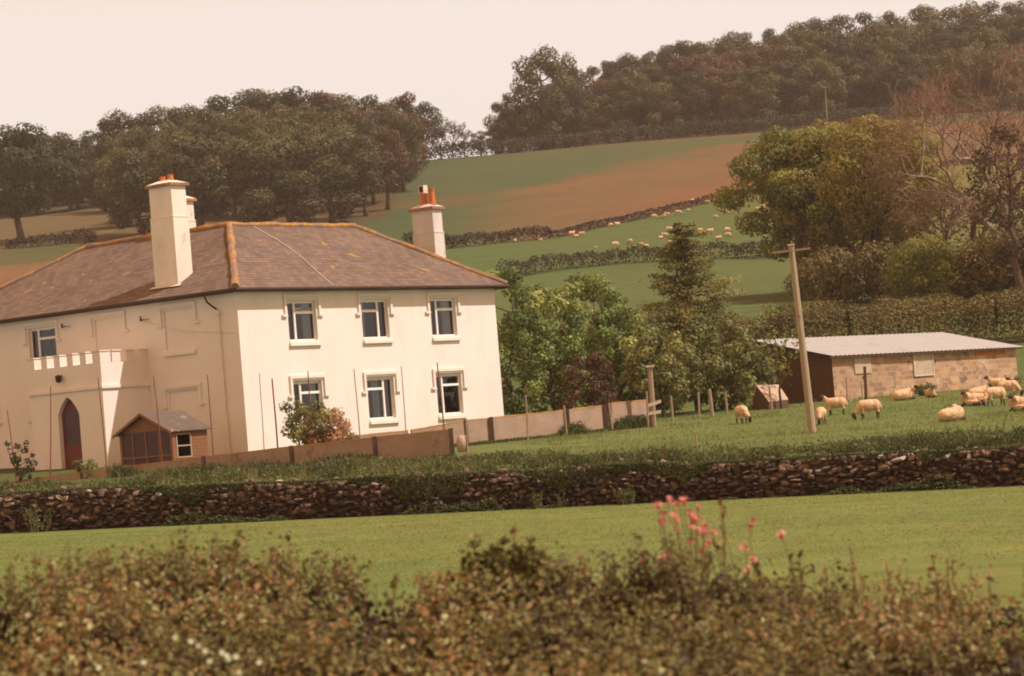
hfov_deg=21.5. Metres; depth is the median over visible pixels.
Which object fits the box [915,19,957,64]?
broadleaf tree
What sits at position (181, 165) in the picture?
broadleaf tree
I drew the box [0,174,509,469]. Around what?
farmhouse
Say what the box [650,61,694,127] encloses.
broadleaf tree
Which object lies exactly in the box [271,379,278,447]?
stake
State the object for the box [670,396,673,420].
fence post
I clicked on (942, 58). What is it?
broadleaf tree
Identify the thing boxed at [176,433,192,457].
side window
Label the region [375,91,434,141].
broadleaf tree
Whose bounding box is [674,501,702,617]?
wildflower
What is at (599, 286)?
broadleaf tree
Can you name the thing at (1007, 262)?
shrub
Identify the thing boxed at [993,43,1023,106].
broadleaf tree
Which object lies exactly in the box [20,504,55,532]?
weed clump
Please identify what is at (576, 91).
broadleaf tree
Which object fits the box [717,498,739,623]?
wildflower
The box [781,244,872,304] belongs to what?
shrub
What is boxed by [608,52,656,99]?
broadleaf tree
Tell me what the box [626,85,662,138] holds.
broadleaf tree
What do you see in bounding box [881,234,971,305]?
shrub
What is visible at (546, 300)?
broadleaf tree
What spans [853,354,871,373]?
boarded window
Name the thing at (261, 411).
stake
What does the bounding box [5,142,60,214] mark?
broadleaf tree
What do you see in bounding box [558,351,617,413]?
garden shrub
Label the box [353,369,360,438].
stake
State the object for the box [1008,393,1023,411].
sheep
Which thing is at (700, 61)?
broadleaf tree
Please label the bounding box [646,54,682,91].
broadleaf tree
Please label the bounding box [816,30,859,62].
broadleaf tree
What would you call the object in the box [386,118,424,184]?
broadleaf tree
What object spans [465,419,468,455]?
fence post
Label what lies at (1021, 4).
broadleaf tree
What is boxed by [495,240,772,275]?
hedge
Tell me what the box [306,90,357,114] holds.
broadleaf tree
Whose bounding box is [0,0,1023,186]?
sky
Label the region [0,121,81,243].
broadleaf tree
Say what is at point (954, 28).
broadleaf tree
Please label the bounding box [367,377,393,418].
window
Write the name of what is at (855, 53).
broadleaf tree
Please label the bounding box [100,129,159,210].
broadleaf tree
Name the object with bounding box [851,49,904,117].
broadleaf tree
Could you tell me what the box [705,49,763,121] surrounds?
broadleaf tree
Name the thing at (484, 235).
hedge
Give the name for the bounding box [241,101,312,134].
broadleaf tree
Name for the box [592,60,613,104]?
broadleaf tree
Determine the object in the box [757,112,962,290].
oak tree
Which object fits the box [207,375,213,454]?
stake
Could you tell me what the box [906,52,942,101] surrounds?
broadleaf tree
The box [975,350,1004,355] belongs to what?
boarded window
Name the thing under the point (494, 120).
broadleaf tree
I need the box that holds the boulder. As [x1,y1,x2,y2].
[456,434,465,452]
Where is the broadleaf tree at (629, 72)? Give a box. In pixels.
[603,67,648,125]
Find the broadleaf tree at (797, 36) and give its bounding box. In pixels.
[774,29,819,56]
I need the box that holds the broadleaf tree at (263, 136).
[233,128,291,213]
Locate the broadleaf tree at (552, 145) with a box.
[531,107,566,149]
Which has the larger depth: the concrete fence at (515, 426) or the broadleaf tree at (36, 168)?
the broadleaf tree at (36, 168)
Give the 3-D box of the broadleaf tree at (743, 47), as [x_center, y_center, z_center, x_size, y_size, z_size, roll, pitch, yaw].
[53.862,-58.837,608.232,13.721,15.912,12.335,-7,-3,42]
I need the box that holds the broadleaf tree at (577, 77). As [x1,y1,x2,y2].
[544,68,601,104]
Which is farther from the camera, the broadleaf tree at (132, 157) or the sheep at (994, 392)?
the broadleaf tree at (132, 157)
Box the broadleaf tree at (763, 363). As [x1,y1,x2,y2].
[724,349,778,403]
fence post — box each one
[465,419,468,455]
[526,413,528,439]
[563,405,567,434]
[608,403,612,429]
[646,391,648,427]
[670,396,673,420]
[697,392,699,418]
[708,389,713,416]
[724,392,727,413]
[768,386,772,409]
[845,377,847,401]
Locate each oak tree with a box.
[705,125,860,294]
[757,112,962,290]
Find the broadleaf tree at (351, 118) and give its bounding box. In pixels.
[320,107,377,188]
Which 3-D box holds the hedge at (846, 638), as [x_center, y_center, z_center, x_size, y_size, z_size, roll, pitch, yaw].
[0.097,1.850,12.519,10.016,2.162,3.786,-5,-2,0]
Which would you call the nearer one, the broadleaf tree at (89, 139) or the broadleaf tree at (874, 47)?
the broadleaf tree at (89, 139)
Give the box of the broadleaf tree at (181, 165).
[149,135,208,202]
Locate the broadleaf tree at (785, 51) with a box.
[762,45,817,116]
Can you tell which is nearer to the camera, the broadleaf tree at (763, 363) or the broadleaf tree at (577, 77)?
the broadleaf tree at (763, 363)
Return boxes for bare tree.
[424,119,456,158]
[439,121,469,157]
[449,127,478,156]
[851,31,1023,240]
[940,99,1023,246]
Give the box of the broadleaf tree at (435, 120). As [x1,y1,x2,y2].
[400,101,445,160]
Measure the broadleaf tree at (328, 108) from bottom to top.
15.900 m
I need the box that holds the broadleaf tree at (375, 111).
[355,109,387,175]
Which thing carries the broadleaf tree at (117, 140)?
on the ground at (556, 189)
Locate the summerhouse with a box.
[112,410,212,464]
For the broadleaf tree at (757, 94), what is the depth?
560.37 m
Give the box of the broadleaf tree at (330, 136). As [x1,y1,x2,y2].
[288,125,350,211]
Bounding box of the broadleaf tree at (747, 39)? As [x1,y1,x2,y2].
[731,32,754,50]
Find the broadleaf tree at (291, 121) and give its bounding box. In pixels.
[264,116,306,199]
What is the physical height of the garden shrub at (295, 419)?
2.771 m
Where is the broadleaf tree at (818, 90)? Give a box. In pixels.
[789,57,846,122]
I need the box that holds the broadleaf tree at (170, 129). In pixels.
[140,123,184,165]
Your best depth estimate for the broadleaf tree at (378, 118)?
465.33 m
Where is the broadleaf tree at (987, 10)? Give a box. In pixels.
[953,0,1009,34]
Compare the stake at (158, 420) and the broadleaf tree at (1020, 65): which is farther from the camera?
the broadleaf tree at (1020, 65)
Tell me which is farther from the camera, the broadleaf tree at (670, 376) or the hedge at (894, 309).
the hedge at (894, 309)
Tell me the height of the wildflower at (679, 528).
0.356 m
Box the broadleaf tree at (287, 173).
[235,136,340,222]
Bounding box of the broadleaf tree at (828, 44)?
[810,37,849,114]
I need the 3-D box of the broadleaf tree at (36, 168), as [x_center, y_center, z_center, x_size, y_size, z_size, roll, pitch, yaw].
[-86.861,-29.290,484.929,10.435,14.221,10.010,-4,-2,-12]
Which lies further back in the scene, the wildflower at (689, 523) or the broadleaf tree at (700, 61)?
the broadleaf tree at (700, 61)
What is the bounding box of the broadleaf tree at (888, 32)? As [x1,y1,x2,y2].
[867,20,900,89]
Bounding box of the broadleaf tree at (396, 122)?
[373,110,430,190]
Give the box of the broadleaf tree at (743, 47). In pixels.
[738,41,770,101]
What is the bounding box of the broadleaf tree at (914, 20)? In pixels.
[886,7,952,78]
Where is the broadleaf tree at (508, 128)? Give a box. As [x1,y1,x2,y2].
[496,107,531,153]
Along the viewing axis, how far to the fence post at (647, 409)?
108.42 m
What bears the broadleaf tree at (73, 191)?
on the ground at (556, 189)
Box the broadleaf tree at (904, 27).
[890,24,928,53]
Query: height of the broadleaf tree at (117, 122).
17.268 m
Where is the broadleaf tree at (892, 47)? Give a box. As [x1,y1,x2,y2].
[865,35,910,105]
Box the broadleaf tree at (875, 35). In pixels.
[834,27,897,62]
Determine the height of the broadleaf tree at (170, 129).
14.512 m
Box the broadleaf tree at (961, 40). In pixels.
[947,30,986,95]
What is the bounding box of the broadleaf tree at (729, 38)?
[707,29,749,55]
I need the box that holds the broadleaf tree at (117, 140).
[97,126,148,160]
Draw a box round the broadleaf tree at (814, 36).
[794,28,839,81]
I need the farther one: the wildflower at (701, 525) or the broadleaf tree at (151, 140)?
the broadleaf tree at (151, 140)
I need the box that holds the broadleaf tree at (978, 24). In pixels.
[962,18,995,82]
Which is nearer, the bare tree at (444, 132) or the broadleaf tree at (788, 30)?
the bare tree at (444, 132)
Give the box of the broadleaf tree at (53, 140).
[35,131,85,201]
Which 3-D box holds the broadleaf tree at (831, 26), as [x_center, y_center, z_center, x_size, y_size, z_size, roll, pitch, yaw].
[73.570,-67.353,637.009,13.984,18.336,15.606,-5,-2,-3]
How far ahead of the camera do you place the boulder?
91.10 m
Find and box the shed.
[753,332,1022,403]
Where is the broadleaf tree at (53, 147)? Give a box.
[41,141,64,205]
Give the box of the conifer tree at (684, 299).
[618,221,788,410]
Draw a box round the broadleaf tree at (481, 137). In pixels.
[470,130,491,155]
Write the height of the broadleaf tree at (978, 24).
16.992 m
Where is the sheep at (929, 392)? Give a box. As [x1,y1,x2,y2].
[924,386,936,397]
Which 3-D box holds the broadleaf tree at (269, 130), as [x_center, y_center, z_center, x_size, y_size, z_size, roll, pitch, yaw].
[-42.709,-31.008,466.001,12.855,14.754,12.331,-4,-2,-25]
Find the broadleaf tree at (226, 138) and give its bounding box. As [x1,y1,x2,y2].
[197,132,256,216]
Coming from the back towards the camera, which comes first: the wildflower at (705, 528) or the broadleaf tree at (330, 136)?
the broadleaf tree at (330, 136)
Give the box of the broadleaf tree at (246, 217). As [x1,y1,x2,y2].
[192,136,287,222]
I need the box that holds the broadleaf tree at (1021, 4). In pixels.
[1013,0,1023,13]
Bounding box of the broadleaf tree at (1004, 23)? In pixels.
[977,11,1022,84]
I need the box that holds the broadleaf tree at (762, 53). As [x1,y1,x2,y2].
[742,44,785,117]
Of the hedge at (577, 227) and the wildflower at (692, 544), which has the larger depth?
the hedge at (577, 227)
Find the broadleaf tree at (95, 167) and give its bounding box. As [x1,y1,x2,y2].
[83,141,114,202]
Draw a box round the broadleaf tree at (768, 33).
[751,28,779,54]
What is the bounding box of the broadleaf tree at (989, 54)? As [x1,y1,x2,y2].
[968,40,1023,109]
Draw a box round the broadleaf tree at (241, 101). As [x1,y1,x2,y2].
[210,88,276,132]
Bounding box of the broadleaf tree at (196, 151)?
[112,130,263,226]
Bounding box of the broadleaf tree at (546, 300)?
[497,282,593,412]
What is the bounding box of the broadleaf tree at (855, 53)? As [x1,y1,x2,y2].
[829,35,883,107]
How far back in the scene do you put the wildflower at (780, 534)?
12.93 m
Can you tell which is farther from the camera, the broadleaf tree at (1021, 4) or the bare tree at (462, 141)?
the broadleaf tree at (1021, 4)
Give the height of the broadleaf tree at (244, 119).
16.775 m
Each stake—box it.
[7,409,16,481]
[50,386,50,481]
[97,377,106,472]
[153,376,162,461]
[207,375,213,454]
[259,373,264,448]
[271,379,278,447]
[307,371,311,420]
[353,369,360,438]
[401,366,405,433]
[437,363,444,429]
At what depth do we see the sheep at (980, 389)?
114.80 m
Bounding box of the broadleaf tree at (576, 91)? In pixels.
[544,51,587,147]
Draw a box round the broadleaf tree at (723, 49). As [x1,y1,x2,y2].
[711,39,750,66]
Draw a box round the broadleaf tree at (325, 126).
[295,109,357,196]
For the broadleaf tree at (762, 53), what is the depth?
585.16 m
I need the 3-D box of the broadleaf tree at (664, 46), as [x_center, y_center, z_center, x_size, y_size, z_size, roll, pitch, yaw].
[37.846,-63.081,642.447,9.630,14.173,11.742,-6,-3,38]
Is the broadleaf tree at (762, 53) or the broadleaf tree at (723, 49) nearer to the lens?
the broadleaf tree at (762, 53)
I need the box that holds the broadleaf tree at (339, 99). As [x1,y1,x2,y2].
[326,93,365,123]
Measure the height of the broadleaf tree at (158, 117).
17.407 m
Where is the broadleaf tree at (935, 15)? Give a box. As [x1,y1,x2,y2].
[910,3,962,55]
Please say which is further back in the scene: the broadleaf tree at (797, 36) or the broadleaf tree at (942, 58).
the broadleaf tree at (797, 36)
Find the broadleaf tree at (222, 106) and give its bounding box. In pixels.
[177,94,256,131]
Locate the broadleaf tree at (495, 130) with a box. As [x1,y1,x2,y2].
[485,127,504,153]
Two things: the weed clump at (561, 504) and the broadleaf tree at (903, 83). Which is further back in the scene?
the broadleaf tree at (903, 83)
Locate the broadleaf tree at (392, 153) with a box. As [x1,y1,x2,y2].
[366,128,414,209]
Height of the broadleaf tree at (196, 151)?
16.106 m
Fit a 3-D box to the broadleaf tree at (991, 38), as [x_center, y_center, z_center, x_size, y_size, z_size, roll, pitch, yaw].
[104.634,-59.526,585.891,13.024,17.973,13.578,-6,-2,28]
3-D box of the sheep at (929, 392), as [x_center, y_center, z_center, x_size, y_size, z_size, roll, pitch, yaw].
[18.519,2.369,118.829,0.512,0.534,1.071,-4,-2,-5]
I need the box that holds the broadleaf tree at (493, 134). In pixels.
[486,127,507,153]
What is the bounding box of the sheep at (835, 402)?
[819,395,847,414]
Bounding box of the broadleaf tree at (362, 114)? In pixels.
[342,108,370,128]
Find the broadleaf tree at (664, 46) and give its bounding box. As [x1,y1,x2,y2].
[653,44,684,63]
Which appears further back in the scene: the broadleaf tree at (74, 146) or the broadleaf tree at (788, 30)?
the broadleaf tree at (788, 30)
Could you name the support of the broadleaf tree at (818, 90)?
on the ground at (556, 189)
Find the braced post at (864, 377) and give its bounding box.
[849,366,867,401]
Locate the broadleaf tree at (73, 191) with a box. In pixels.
[42,148,95,211]
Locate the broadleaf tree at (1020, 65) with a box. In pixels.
[1014,48,1023,87]
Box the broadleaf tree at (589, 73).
[575,65,611,124]
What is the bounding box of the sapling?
[748,302,799,408]
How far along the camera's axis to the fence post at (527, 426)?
104.42 m
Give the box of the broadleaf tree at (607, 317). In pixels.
[583,305,659,405]
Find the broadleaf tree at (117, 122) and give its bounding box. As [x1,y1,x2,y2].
[89,108,155,147]
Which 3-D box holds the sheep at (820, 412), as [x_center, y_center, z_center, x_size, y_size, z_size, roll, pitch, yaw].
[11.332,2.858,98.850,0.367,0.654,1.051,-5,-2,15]
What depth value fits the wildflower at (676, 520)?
12.95 m
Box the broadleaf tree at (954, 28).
[930,22,974,71]
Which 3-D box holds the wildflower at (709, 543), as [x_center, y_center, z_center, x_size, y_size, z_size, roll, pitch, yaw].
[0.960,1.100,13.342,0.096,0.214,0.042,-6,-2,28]
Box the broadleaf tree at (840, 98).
[823,55,864,117]
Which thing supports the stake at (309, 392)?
on the ground at (556, 189)
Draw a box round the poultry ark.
[752,385,788,409]
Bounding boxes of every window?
[30,326,56,357]
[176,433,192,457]
[287,301,315,340]
[293,381,321,422]
[360,300,387,337]
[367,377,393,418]
[430,298,454,335]
[436,374,461,413]
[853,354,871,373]
[912,353,934,376]
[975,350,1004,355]
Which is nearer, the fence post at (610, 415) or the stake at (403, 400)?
the stake at (403, 400)
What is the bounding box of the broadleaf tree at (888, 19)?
[866,10,908,48]
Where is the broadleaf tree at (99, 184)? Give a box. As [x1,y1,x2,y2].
[90,146,150,226]
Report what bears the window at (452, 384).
in the farmhouse
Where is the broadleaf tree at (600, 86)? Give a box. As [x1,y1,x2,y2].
[582,78,619,131]
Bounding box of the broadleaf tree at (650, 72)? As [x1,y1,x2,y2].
[631,64,674,115]
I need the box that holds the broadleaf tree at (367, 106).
[343,94,391,124]
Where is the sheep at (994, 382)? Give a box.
[984,376,1005,386]
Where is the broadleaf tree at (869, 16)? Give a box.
[844,11,873,38]
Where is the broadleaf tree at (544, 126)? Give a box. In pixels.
[508,42,576,149]
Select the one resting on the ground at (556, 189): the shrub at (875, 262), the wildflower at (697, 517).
the shrub at (875, 262)
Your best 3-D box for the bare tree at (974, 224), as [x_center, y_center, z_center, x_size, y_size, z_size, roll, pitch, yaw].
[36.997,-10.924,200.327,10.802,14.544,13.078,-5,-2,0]
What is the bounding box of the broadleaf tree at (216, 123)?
[205,111,242,138]
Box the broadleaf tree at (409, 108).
[400,104,425,135]
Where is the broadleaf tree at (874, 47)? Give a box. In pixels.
[852,40,900,107]
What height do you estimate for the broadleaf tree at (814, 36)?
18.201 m
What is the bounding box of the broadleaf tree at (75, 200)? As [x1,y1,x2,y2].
[54,150,95,209]
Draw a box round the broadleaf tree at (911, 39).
[890,26,944,97]
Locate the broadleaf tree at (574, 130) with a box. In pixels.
[539,100,580,148]
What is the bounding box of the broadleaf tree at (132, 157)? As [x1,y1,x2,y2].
[93,145,179,234]
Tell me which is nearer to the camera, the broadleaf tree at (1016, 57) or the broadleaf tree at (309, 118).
the broadleaf tree at (309, 118)
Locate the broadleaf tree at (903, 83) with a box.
[879,53,933,116]
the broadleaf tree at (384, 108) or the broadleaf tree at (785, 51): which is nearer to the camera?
the broadleaf tree at (384, 108)
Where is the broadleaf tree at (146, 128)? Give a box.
[130,124,162,151]
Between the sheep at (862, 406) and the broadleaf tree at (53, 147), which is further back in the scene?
the broadleaf tree at (53, 147)
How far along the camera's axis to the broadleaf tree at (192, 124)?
481.62 m
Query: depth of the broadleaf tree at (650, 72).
595.58 m
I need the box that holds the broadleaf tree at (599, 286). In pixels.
[537,271,632,410]
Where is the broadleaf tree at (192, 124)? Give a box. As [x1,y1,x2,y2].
[176,122,213,133]
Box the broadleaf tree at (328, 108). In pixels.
[308,101,346,134]
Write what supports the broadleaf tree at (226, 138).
on the ground at (556, 189)
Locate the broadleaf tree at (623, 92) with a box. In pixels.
[602,75,653,140]
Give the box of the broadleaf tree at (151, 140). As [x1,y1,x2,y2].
[139,129,169,199]
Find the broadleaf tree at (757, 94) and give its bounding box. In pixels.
[731,65,781,128]
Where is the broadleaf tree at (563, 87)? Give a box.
[537,79,589,141]
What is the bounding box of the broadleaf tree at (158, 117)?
[130,104,180,146]
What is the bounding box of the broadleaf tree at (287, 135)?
[269,126,323,212]
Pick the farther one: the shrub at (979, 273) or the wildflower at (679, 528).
the shrub at (979, 273)
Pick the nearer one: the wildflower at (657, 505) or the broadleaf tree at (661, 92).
the wildflower at (657, 505)
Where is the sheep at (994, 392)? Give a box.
[981,387,1005,405]
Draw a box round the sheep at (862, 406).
[851,399,881,419]
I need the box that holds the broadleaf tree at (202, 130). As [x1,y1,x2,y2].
[178,123,226,195]
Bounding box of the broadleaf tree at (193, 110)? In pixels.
[162,103,219,126]
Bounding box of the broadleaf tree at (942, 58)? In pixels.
[924,47,974,112]
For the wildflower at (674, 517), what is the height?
0.500 m
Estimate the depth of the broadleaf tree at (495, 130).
563.92 m
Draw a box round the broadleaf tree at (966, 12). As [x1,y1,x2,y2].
[941,0,997,44]
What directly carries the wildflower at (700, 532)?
on the hedge at (846, 638)
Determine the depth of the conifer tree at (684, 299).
126.66 m
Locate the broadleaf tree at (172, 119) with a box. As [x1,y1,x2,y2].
[149,106,202,139]
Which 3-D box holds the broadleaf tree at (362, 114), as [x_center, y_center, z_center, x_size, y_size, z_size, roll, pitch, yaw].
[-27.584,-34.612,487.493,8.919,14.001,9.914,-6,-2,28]
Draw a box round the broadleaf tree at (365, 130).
[333,124,407,204]
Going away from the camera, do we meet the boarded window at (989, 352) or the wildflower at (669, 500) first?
the wildflower at (669, 500)
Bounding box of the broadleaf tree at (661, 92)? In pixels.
[643,80,691,136]
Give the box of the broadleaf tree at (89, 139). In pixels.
[77,133,97,192]
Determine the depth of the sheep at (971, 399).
106.69 m
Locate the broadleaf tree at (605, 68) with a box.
[597,61,627,99]
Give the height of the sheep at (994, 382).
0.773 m
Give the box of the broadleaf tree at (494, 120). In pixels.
[482,102,521,154]
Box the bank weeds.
[0,412,1023,532]
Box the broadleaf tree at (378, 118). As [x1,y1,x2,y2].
[362,110,404,187]
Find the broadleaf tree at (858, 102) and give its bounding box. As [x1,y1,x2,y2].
[833,57,881,116]
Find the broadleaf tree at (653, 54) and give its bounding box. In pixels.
[642,51,660,79]
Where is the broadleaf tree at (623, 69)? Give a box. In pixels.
[608,56,642,73]
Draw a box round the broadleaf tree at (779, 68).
[759,60,803,123]
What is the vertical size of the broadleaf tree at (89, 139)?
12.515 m
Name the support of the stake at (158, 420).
on the ground at (556, 189)
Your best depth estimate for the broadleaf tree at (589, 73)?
614.39 m
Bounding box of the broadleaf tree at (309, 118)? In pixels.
[269,101,324,137]
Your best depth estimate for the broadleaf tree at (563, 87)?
611.34 m
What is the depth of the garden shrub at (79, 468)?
97.24 m
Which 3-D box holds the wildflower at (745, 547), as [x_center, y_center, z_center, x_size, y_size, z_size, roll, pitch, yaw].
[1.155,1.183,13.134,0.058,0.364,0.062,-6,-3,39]
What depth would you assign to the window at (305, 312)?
108.55 m
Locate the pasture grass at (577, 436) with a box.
[520,385,1023,455]
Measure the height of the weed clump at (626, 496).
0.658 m
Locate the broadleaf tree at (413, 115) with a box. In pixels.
[381,111,428,180]
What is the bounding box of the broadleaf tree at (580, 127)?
[566,106,593,146]
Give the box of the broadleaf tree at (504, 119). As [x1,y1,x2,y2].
[490,93,525,152]
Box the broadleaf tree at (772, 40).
[757,32,796,61]
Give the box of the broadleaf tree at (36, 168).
[9,139,52,212]
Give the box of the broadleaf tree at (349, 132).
[328,122,388,204]
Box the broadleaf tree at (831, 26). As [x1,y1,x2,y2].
[796,16,845,55]
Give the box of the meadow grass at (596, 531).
[0,485,1023,605]
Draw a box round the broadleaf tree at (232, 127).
[218,121,258,204]
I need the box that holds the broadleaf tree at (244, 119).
[213,107,283,141]
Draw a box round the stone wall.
[0,444,1023,533]
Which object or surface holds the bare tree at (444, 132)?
on the ground at (556, 189)
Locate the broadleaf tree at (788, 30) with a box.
[771,22,819,54]
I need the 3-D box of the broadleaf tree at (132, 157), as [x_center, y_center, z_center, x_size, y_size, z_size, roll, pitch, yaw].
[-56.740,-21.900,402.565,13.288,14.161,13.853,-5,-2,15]
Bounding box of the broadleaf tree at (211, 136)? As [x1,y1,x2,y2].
[192,133,236,215]
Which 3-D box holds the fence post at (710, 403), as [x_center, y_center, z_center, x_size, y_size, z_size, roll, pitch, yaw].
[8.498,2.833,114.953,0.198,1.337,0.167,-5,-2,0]
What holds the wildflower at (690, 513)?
on the hedge at (846, 638)
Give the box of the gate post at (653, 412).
[646,365,660,426]
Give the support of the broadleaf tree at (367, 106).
on the ground at (556, 189)
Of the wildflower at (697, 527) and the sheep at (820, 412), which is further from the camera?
the sheep at (820, 412)
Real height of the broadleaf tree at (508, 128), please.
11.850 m
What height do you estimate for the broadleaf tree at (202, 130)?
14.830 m
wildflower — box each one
[653,501,676,602]
[657,518,667,582]
[658,552,671,588]
[660,510,675,586]
[667,496,686,577]
[670,511,692,620]
[672,515,696,614]
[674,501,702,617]
[675,526,680,592]
[679,496,695,582]
[687,509,694,606]
[687,537,708,597]
[688,520,697,568]
[690,514,700,621]
[690,525,701,606]
[691,515,703,593]
[696,503,710,610]
[698,548,705,593]
[699,531,707,578]
[700,520,708,582]
[700,538,712,580]
[702,523,707,583]
[710,529,724,619]
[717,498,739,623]
[722,506,738,621]
[739,544,751,603]
[744,563,751,603]
[745,554,758,629]
[747,517,755,602]
[776,530,803,621]
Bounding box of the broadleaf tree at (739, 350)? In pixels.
[662,314,763,411]
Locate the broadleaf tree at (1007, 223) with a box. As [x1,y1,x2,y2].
[962,122,1023,297]
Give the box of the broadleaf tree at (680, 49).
[656,40,707,93]
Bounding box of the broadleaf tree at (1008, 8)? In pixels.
[981,1,1023,33]
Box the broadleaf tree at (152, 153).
[141,144,180,194]
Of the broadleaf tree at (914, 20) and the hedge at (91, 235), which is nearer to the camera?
the hedge at (91, 235)
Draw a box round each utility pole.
[772,243,815,433]
[822,86,827,126]
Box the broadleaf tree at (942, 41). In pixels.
[924,30,973,97]
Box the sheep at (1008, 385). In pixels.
[996,380,1023,394]
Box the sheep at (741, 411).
[734,405,751,423]
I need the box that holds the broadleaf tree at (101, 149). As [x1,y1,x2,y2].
[76,141,121,211]
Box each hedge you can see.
[0,512,1023,675]
[5,227,96,248]
[401,225,552,248]
[420,95,1023,159]
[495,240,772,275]
[545,153,1017,236]
[718,286,1023,350]
[759,187,1023,252]
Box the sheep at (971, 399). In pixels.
[961,390,986,405]
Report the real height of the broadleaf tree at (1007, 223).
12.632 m
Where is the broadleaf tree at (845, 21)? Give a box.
[826,14,873,43]
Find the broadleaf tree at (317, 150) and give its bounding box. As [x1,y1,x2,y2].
[283,132,377,222]
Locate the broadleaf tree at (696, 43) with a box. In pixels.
[684,41,716,55]
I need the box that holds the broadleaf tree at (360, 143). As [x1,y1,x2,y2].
[337,134,386,216]
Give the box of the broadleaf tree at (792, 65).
[772,58,818,120]
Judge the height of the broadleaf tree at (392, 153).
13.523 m
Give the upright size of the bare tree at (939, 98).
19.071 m
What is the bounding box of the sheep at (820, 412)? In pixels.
[815,407,825,424]
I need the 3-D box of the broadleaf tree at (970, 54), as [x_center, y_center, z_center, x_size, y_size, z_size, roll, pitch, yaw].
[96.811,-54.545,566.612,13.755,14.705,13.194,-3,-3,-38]
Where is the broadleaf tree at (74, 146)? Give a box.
[56,138,99,202]
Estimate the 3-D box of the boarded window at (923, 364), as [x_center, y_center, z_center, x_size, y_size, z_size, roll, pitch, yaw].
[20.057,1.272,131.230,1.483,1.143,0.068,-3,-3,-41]
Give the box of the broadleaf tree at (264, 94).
[240,88,302,118]
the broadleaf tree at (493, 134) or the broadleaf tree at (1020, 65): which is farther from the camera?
the broadleaf tree at (1020, 65)
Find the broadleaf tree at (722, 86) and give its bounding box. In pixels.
[694,67,740,130]
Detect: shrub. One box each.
[3,440,36,481]
[71,458,98,478]
[279,400,334,444]
[299,407,359,443]
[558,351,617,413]
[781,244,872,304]
[823,237,918,304]
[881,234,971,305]
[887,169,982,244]
[915,239,1012,300]
[951,225,1023,299]
[987,234,1023,288]
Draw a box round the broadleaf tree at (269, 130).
[244,116,281,183]
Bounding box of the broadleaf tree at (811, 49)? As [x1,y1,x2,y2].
[785,42,831,111]
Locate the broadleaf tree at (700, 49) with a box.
[681,42,725,88]
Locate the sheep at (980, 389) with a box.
[968,383,991,393]
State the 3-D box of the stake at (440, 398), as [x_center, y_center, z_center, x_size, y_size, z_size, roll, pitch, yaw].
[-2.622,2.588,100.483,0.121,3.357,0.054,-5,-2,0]
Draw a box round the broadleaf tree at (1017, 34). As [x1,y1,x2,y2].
[985,24,1023,101]
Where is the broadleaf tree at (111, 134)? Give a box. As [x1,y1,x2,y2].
[80,118,120,154]
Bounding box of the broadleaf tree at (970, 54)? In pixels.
[949,44,1005,110]
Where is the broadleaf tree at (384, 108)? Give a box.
[370,102,399,113]
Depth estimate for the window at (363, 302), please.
111.67 m
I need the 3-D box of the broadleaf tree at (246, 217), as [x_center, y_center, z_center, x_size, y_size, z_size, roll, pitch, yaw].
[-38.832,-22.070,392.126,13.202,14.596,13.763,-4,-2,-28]
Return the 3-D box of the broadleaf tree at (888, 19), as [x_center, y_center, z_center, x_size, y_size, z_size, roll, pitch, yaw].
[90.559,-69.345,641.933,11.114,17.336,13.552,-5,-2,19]
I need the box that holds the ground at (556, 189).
[0,79,1023,675]
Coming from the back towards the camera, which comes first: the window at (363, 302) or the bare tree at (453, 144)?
the bare tree at (453, 144)
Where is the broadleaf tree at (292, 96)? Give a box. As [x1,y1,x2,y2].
[245,85,328,124]
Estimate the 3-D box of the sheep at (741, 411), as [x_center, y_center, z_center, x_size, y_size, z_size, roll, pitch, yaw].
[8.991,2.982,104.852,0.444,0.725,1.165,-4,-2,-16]
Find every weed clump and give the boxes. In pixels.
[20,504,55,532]
[531,491,542,508]
[555,493,567,507]
[610,483,636,504]
[744,391,776,408]
[914,382,937,395]
[1004,375,1020,382]
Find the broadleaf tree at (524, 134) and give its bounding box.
[511,99,553,151]
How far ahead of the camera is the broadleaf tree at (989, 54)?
562.31 m
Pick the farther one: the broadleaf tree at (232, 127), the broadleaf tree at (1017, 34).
the broadleaf tree at (1017, 34)
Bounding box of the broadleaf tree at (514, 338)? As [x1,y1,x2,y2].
[484,266,551,416]
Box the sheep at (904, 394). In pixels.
[892,385,919,400]
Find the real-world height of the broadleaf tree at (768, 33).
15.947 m
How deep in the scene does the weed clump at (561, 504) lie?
73.84 m
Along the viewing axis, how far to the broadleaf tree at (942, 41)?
586.96 m
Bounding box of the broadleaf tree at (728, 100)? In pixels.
[707,67,746,130]
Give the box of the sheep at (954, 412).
[937,403,965,421]
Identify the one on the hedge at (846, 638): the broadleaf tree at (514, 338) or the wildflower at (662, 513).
the wildflower at (662, 513)
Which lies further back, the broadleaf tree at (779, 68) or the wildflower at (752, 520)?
the broadleaf tree at (779, 68)
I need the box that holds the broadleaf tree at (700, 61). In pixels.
[670,51,729,128]
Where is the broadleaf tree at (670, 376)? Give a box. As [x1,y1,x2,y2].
[620,331,706,416]
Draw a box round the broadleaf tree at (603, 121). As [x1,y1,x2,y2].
[588,95,621,143]
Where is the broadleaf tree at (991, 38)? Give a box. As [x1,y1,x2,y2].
[966,24,1021,94]
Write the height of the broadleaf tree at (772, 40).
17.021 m
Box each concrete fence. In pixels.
[3,428,454,482]
[328,404,608,443]
[607,399,646,425]

